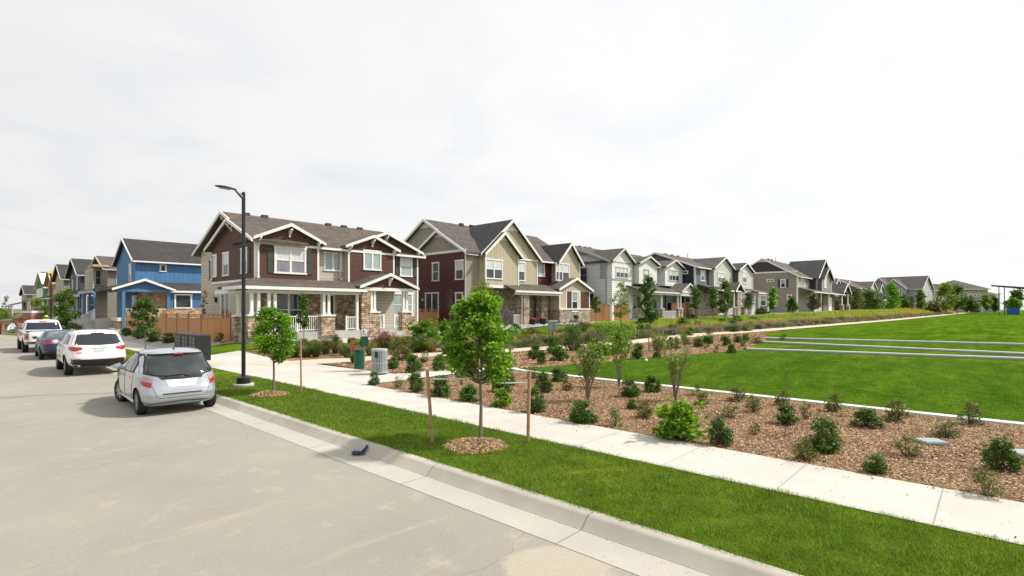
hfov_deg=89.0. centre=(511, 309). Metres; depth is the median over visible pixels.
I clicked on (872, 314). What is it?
russet grasses
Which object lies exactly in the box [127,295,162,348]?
street tree
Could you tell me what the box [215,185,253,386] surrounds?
street lamp
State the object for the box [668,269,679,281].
window
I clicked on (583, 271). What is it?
window
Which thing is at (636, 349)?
shrub
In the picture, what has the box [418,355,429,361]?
flower clump
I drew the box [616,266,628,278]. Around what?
window
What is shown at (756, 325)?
flower clump
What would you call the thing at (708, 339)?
shrub
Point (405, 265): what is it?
window
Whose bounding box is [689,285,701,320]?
park tree
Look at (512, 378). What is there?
shrub
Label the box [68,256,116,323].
house
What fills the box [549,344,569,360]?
shrub
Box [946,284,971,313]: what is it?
park tree
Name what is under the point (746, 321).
green perennials
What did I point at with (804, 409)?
shrub
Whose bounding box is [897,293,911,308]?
park tree
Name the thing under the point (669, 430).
shrub
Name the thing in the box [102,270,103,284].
window
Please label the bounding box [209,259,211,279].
window
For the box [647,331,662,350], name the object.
shrub
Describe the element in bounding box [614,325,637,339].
tall shrub
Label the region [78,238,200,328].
house
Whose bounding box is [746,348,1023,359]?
seat wall
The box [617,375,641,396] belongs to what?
shrub
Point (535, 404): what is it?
shrub
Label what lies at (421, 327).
shrub
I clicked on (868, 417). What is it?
shrub
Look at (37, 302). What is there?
street tree
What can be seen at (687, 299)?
window
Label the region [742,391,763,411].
shrub
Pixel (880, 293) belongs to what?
park tree
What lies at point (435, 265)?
window
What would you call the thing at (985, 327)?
lawn
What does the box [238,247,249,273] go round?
window
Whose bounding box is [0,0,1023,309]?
sky
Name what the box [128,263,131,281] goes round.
window
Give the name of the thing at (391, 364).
shrub
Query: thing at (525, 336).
grass clump
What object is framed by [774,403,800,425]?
shrub
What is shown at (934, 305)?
shrub
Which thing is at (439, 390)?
shrub
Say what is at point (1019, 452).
irrigation lid
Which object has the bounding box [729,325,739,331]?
shrub
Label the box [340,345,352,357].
leafy clump
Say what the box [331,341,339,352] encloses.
flower clump
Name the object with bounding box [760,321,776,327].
flower clump
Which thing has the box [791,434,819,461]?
shrub
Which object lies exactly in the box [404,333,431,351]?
leafy clump
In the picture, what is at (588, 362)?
tall shrub
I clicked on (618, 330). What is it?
shrub
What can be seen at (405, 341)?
grass clump
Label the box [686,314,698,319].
shrub
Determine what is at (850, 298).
park tree
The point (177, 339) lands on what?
cluster mailbox
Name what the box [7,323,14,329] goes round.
debris heap
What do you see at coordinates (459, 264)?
window
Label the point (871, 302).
park tree
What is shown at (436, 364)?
shrub
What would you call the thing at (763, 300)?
window
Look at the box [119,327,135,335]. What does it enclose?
shrub
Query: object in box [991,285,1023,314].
shade structure
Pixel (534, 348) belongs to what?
shrub
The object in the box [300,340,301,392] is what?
tree stake
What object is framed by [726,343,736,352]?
shrub
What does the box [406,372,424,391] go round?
shrub
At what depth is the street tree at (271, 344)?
14.55 m
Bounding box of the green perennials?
[476,312,953,345]
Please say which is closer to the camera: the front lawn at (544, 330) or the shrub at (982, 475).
the shrub at (982, 475)
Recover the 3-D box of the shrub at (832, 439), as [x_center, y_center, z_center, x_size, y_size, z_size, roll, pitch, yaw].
[5.216,2.062,8.731,0.637,0.686,0.733,-6,1,-2]
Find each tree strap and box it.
[433,377,478,379]
[481,381,527,383]
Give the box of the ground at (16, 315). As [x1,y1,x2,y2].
[0,309,1023,575]
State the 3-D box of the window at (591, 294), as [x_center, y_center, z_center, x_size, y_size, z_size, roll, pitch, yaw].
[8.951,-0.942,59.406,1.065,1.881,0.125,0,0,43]
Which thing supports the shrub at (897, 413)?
on the mulch bed at (849, 454)
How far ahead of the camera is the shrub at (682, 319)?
52.24 m
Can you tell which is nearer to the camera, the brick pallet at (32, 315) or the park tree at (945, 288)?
the brick pallet at (32, 315)
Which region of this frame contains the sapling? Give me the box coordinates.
[295,293,309,345]
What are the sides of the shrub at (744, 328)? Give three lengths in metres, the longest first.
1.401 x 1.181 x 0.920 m
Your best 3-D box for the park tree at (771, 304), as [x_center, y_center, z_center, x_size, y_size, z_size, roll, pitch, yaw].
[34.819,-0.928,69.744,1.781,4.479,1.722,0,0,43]
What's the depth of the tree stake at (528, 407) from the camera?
9.19 m
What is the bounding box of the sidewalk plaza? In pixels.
[211,351,390,379]
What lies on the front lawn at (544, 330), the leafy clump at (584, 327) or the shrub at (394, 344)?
the leafy clump at (584, 327)
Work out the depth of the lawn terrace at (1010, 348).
30.52 m
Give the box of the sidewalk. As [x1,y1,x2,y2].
[124,341,1023,544]
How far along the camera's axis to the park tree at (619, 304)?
47.91 m
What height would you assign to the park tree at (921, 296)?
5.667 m
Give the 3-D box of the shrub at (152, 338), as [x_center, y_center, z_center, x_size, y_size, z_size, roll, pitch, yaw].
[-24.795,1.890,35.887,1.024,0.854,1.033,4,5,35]
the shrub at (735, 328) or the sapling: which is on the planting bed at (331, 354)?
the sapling
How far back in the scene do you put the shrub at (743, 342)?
31.36 m
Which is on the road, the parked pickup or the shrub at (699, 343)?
the parked pickup
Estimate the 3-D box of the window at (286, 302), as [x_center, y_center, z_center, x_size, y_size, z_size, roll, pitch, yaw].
[-14.691,0.025,34.295,0.125,2.290,2.080,0,0,43]
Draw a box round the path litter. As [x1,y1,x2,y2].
[352,386,1018,537]
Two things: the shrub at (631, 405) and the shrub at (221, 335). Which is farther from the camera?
the shrub at (221, 335)
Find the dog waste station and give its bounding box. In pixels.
[354,329,368,370]
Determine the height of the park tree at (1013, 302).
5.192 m
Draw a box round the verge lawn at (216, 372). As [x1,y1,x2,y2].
[126,349,1023,575]
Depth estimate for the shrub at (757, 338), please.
33.95 m
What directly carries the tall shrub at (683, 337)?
on the mulch bed rear at (566, 362)
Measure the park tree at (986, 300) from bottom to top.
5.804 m
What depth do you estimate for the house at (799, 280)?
96.48 m
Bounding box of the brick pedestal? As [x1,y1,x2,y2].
[349,338,356,354]
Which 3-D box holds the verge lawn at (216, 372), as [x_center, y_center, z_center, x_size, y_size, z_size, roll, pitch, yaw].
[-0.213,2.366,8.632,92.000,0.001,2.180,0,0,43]
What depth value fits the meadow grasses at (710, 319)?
70.25 m
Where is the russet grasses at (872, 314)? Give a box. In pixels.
[470,311,937,339]
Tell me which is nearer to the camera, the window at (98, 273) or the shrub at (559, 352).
the shrub at (559, 352)
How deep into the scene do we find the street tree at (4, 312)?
119.79 m
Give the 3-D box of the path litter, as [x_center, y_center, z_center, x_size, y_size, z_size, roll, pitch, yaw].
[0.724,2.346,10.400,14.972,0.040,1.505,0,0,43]
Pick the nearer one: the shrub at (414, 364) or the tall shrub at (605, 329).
the shrub at (414, 364)
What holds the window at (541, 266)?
in the house at (528, 277)
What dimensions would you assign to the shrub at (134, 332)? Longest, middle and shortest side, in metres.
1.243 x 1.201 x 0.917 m
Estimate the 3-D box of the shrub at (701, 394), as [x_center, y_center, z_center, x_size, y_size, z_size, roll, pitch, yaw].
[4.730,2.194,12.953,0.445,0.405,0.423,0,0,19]
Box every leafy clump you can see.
[287,346,302,357]
[305,339,326,356]
[330,335,339,341]
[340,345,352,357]
[346,352,353,362]
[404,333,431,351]
[543,334,562,342]
[576,322,591,332]
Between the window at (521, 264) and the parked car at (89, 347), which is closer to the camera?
the parked car at (89, 347)
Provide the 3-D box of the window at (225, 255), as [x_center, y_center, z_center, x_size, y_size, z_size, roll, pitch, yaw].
[-19.882,-3.136,36.211,1.239,1.670,0.125,0,0,43]
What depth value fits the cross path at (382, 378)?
18.24 m
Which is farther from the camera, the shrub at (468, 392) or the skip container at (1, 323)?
the skip container at (1, 323)
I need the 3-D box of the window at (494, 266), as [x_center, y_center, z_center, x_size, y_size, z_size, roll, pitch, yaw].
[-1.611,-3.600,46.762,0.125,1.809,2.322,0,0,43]
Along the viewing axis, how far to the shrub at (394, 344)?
23.97 m
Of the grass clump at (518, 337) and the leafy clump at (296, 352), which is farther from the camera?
the grass clump at (518, 337)
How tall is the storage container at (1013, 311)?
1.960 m
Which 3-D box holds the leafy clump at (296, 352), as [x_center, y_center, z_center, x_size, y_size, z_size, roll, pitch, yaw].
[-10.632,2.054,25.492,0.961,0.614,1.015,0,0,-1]
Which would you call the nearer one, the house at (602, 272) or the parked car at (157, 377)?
the parked car at (157, 377)
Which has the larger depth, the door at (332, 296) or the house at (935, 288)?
the house at (935, 288)
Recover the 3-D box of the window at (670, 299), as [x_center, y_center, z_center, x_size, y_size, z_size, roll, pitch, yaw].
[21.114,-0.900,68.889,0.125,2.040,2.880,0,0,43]
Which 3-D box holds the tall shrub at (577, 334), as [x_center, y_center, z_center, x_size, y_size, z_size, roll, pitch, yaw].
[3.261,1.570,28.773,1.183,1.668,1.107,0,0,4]
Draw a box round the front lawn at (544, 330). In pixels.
[239,311,879,350]
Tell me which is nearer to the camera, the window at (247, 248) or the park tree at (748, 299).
the window at (247, 248)
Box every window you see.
[86,295,92,312]
[94,270,101,284]
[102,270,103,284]
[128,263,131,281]
[131,295,134,311]
[159,264,166,271]
[174,294,192,307]
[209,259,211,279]
[212,254,216,276]
[220,294,229,317]
[222,251,228,276]
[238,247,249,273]
[267,245,311,274]
[277,293,302,326]
[323,251,342,271]
[363,249,381,270]
[394,292,412,315]
[395,256,416,276]
[424,292,438,317]
[431,262,439,280]
[454,259,463,279]
[455,292,462,313]
[484,258,502,279]
[519,261,525,280]
[538,262,544,276]
[555,262,569,280]
[571,291,578,311]
[580,267,587,281]
[590,293,594,304]
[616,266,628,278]
[632,296,640,307]
[644,269,648,278]
[666,295,676,309]
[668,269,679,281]
[684,296,690,302]
[700,270,704,281]
[717,271,724,282]
[742,271,746,283]
[759,295,766,305]
[778,279,787,287]
[800,278,803,286]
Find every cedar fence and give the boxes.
[126,312,230,340]
[418,308,437,327]
[590,305,628,320]
[671,303,686,317]
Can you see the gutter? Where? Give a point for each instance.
(631, 560)
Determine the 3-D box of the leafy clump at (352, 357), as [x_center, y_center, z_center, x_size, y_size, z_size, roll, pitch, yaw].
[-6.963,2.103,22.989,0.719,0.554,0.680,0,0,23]
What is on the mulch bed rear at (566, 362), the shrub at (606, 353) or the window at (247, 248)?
the shrub at (606, 353)
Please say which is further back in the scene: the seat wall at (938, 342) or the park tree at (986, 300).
the park tree at (986, 300)
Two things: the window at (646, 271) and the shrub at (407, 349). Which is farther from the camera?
the window at (646, 271)
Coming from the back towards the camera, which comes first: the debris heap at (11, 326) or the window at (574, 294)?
the debris heap at (11, 326)
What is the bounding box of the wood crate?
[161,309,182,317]
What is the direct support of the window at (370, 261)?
in the house at (352, 282)
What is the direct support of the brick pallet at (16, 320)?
on the ground at (16, 315)
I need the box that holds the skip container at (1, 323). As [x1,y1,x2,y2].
[0,321,2,333]
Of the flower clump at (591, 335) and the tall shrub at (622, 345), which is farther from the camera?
the flower clump at (591, 335)
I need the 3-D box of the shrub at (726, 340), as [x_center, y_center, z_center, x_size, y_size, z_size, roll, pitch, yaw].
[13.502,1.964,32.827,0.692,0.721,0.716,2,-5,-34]
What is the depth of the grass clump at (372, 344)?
26.43 m
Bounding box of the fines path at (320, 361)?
[252,313,961,366]
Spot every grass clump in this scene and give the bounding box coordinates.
[298,345,311,356]
[337,342,348,355]
[354,342,367,350]
[365,339,378,355]
[397,333,410,344]
[422,338,443,351]
[510,333,522,340]
[517,333,533,338]
[532,333,544,338]
[587,326,599,334]
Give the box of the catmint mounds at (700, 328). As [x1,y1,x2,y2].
[458,312,949,348]
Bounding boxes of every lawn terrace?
[745,343,1023,356]
[765,339,1023,351]
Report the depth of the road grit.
6.63 m
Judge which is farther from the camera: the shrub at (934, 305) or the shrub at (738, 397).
the shrub at (934, 305)
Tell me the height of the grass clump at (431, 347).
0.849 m
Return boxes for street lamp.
[40,272,51,318]
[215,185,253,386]
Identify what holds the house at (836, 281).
on the ground at (16, 315)
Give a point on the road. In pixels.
(97, 478)
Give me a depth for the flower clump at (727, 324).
47.48 m
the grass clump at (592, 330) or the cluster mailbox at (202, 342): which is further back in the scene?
the grass clump at (592, 330)
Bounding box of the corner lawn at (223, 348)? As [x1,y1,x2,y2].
[211,340,318,354]
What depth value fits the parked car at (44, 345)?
25.98 m
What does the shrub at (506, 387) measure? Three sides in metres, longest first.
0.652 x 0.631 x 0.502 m
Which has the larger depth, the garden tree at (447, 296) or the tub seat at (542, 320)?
the tub seat at (542, 320)
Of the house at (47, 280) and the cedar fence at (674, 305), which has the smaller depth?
the cedar fence at (674, 305)
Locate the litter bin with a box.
[371,348,387,374]
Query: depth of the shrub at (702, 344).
32.45 m
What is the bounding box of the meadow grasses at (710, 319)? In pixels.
[589,309,926,327]
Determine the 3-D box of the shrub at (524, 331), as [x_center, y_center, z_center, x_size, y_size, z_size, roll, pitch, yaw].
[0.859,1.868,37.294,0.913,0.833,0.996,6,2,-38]
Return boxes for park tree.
[609,281,631,324]
[636,274,659,349]
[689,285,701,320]
[706,286,719,317]
[715,277,733,316]
[740,290,755,318]
[765,286,779,317]
[785,296,798,316]
[804,292,821,310]
[835,294,853,309]
[835,298,843,309]
[845,286,866,309]
[858,288,884,309]
[872,292,887,308]
[882,280,902,309]
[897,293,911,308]
[907,294,916,308]
[915,289,927,309]
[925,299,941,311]
[930,281,959,311]
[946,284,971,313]
[961,294,982,311]
[980,294,992,310]
[989,295,999,312]
[1001,296,1023,310]
[1008,289,1023,305]
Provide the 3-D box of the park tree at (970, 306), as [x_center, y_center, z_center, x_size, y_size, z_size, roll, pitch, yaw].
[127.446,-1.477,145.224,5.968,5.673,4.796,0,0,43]
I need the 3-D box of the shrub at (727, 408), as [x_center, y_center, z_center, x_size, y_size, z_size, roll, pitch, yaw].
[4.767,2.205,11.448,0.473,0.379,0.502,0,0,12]
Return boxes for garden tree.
[200,290,207,313]
[445,289,452,318]
[467,278,495,303]
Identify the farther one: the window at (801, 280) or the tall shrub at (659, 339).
the window at (801, 280)
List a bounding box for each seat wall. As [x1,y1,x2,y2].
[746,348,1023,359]
[763,341,1023,354]
[764,337,1023,345]
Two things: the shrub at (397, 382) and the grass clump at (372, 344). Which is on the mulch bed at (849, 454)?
the shrub at (397, 382)
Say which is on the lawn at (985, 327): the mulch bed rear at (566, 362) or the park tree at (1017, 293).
the park tree at (1017, 293)
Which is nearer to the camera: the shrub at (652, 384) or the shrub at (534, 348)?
the shrub at (652, 384)
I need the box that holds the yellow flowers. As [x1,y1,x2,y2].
[894,307,954,313]
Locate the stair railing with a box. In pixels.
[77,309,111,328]
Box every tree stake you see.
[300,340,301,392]
[425,369,433,442]
[526,370,530,442]
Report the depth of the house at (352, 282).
36.30 m
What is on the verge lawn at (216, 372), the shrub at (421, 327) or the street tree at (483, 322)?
the street tree at (483, 322)
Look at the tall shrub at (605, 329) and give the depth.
36.26 m
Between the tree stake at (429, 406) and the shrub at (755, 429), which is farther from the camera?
the shrub at (755, 429)
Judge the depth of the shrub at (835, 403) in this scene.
12.04 m
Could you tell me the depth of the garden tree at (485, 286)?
37.83 m
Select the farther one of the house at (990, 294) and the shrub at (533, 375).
the house at (990, 294)
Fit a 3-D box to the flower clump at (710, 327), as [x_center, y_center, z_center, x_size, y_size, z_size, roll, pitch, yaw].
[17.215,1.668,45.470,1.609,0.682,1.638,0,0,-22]
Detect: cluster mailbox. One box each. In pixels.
[174,332,191,346]
[181,333,202,346]
[188,334,211,359]
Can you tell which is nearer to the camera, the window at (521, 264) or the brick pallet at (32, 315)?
the window at (521, 264)
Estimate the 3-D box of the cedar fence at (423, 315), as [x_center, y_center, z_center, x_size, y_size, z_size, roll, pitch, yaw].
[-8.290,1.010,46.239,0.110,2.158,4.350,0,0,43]
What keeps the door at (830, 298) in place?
in the house at (799, 280)
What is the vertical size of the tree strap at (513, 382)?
0.043 m
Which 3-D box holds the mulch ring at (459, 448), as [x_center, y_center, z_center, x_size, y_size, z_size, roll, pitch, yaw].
[-0.660,2.335,9.012,1.138,0.110,1.188,0,0,43]
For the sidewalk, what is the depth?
7.86 m
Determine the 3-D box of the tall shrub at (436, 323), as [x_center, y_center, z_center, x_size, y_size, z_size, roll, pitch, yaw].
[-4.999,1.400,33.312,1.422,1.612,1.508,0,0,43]
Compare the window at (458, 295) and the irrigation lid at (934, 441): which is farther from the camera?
the window at (458, 295)
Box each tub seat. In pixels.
[529,318,535,323]
[539,318,546,323]
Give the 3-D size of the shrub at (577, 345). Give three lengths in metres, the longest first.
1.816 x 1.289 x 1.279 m
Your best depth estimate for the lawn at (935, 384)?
16.09 m
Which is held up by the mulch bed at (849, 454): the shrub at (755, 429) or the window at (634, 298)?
the shrub at (755, 429)
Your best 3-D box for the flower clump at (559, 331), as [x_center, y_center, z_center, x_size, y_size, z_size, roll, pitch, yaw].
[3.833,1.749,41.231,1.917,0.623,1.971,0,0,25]
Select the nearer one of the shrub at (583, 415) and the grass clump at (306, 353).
the shrub at (583, 415)
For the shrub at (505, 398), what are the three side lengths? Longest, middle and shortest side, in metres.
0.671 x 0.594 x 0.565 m
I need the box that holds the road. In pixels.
[0,337,637,575]
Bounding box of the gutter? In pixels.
[1,337,710,575]
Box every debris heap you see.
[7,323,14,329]
[7,327,20,331]
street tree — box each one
[0,307,11,319]
[1,295,9,308]
[29,297,49,318]
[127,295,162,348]
[250,305,298,389]
[437,289,521,437]
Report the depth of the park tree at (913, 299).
132.67 m
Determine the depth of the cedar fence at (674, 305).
69.05 m
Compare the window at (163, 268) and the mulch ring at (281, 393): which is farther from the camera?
the window at (163, 268)
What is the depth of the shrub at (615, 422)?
10.56 m
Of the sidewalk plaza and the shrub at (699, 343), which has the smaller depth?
the sidewalk plaza
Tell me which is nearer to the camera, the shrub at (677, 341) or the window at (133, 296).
the shrub at (677, 341)
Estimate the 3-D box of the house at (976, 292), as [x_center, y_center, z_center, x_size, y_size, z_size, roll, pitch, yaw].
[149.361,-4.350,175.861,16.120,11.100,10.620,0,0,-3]
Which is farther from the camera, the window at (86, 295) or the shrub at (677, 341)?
the window at (86, 295)
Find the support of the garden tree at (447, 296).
on the ground at (16, 315)
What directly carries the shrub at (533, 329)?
on the front lawn at (544, 330)
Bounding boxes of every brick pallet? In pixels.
[5,323,22,328]
[12,318,21,322]
[21,311,43,322]
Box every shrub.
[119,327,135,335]
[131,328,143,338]
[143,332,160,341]
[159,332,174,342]
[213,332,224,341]
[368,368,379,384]
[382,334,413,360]
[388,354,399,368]
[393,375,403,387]
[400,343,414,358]
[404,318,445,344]
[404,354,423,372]
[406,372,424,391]
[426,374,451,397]
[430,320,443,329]
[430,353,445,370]
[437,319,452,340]
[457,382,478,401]
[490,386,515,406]
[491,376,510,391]
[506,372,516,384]
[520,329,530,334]
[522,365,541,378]
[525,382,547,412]
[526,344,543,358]
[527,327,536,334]
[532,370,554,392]
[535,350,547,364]
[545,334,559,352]
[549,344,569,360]
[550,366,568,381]
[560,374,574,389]
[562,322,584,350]
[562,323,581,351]
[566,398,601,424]
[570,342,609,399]
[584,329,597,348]
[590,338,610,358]
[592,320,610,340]
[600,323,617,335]
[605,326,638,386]
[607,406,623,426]
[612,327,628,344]
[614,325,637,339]
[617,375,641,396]
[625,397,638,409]
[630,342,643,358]
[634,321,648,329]
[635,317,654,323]
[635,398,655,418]
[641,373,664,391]
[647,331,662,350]
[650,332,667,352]
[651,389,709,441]
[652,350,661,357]
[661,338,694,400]
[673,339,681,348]
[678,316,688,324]
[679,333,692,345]
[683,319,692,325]
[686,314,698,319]
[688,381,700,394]
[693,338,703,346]
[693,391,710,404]
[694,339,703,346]
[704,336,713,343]
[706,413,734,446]
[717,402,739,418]
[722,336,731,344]
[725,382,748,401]
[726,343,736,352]
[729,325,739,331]
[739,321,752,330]
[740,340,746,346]
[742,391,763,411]
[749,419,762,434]
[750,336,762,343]
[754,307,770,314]
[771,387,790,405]
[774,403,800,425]
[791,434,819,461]
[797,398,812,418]
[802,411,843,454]
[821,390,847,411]
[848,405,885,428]
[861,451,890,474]
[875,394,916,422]
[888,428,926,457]
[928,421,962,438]
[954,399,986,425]
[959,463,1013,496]
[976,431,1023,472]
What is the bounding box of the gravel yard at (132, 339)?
[100,318,547,354]
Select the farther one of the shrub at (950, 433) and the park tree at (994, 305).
the park tree at (994, 305)
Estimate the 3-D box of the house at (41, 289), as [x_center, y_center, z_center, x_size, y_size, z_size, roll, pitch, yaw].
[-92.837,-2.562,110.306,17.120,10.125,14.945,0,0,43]
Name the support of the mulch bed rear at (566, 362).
on the ground at (16, 315)
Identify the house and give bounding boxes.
[7,285,35,315]
[21,272,47,314]
[30,270,54,314]
[34,264,69,317]
[47,258,92,319]
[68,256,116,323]
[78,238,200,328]
[192,211,425,342]
[404,219,593,328]
[575,246,694,320]
[648,252,768,316]
[750,258,851,312]
[832,279,850,309]
[834,278,886,309]
[875,276,934,308]
[932,284,947,302]
[938,280,990,312]
[988,292,996,311]
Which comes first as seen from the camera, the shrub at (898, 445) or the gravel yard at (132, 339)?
the shrub at (898, 445)
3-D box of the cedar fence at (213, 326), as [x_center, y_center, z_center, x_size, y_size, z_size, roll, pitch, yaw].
[-26.507,1.243,39.978,23.428,2.073,2.132,0,0,45]
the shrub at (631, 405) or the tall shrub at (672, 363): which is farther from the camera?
the tall shrub at (672, 363)
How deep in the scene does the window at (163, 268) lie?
54.42 m
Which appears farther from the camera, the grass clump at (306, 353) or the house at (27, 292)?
the house at (27, 292)
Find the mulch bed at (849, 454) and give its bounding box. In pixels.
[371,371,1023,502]
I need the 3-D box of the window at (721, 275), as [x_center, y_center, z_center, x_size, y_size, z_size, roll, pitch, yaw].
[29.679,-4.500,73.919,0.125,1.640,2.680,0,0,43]
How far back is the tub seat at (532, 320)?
48.47 m
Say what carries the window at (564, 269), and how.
in the house at (528, 277)
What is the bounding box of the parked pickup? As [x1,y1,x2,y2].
[14,319,64,351]
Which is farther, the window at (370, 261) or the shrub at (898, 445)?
the window at (370, 261)
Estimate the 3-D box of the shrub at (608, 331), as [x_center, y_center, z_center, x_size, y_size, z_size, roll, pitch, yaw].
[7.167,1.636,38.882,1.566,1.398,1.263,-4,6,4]
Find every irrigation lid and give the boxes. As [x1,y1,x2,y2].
[912,438,949,445]
[1011,449,1023,457]
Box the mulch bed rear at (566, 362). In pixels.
[323,330,777,373]
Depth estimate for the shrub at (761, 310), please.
79.72 m
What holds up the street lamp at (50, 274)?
on the far verge
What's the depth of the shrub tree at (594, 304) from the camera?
53.85 m
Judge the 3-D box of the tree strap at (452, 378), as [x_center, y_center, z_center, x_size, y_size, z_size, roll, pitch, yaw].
[-0.995,1.244,9.324,0.840,0.043,0.032,0,0,-10]
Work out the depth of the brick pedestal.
25.29 m
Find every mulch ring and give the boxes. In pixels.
[250,391,287,397]
[448,438,508,454]
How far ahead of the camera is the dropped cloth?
8.95 m
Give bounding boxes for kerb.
[0,335,802,575]
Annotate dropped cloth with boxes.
[351,445,367,454]
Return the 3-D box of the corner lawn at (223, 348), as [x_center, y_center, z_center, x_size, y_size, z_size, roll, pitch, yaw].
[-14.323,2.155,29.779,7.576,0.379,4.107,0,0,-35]
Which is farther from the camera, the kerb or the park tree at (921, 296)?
the park tree at (921, 296)
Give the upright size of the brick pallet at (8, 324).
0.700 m
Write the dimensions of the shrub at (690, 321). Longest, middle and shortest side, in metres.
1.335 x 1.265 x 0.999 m
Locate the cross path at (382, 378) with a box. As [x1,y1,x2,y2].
[342,368,508,383]
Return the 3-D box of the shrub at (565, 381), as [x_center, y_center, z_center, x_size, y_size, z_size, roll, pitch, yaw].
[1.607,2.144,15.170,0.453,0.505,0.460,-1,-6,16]
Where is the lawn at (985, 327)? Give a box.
[765,310,1023,342]
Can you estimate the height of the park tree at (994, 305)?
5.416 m
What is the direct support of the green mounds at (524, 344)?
on the planting bed at (331, 354)
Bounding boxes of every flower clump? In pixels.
[314,337,335,354]
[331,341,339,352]
[370,334,380,347]
[374,328,395,348]
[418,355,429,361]
[554,327,565,334]
[581,331,602,339]
[664,327,679,334]
[702,325,714,330]
[721,322,742,328]
[751,322,764,328]
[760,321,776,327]
[795,319,806,324]
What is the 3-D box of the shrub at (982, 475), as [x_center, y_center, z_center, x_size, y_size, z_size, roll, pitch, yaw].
[6.011,2.173,6.593,0.447,0.455,0.496,0,0,3]
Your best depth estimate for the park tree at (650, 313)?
29.71 m
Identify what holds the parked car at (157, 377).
on the road
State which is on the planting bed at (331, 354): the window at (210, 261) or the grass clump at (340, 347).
the grass clump at (340, 347)
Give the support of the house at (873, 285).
on the ground at (16, 315)
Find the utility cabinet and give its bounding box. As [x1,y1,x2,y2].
[548,320,557,333]
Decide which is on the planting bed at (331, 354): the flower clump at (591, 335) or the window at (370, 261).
the flower clump at (591, 335)
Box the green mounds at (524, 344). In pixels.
[436,312,950,348]
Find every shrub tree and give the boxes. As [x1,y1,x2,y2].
[49,288,84,329]
[590,296,601,319]
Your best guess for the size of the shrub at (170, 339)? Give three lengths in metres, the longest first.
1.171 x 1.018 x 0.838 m
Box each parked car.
[31,330,72,359]
[52,328,126,374]
[113,344,216,414]
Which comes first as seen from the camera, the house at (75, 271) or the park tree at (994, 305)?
the house at (75, 271)
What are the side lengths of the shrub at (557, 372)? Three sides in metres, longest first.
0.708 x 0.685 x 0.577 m
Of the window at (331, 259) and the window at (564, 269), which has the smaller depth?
the window at (331, 259)
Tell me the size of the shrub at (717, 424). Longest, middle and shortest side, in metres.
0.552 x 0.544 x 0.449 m
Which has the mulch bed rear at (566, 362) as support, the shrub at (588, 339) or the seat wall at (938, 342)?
the shrub at (588, 339)
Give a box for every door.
[320,294,334,314]
[829,297,831,310]
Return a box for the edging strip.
[511,368,1023,425]
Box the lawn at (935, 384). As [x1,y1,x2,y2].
[520,350,1023,421]
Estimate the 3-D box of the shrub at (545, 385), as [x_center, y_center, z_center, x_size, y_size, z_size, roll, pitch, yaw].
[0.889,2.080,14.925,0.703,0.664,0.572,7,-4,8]
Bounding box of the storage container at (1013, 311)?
[1007,308,1019,314]
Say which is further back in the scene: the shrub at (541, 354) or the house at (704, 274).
the house at (704, 274)
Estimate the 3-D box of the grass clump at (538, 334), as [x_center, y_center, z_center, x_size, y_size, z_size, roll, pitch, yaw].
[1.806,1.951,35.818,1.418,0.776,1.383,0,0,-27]
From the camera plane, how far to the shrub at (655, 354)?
24.95 m
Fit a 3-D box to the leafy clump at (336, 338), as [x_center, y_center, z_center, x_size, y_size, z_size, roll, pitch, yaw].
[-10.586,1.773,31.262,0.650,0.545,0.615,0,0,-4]
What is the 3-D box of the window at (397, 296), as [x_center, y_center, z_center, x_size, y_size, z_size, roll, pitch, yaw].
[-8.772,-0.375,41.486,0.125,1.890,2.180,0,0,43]
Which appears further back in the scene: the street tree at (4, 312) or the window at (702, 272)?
the street tree at (4, 312)
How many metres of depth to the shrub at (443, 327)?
32.68 m
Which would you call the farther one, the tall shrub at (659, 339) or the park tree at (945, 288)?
the park tree at (945, 288)
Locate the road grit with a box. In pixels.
[51,406,661,567]
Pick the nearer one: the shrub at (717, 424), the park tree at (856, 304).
the shrub at (717, 424)
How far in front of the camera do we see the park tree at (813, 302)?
77.95 m
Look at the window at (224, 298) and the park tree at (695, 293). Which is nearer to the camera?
the window at (224, 298)
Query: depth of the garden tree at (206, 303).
37.98 m
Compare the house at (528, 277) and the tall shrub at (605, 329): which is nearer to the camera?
the tall shrub at (605, 329)
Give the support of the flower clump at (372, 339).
on the planting bed at (331, 354)
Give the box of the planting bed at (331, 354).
[246,312,956,360]
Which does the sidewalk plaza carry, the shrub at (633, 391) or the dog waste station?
the dog waste station
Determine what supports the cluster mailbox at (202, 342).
on the verge lawn at (216, 372)
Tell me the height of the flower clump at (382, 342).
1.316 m
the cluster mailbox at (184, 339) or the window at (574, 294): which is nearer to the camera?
the cluster mailbox at (184, 339)

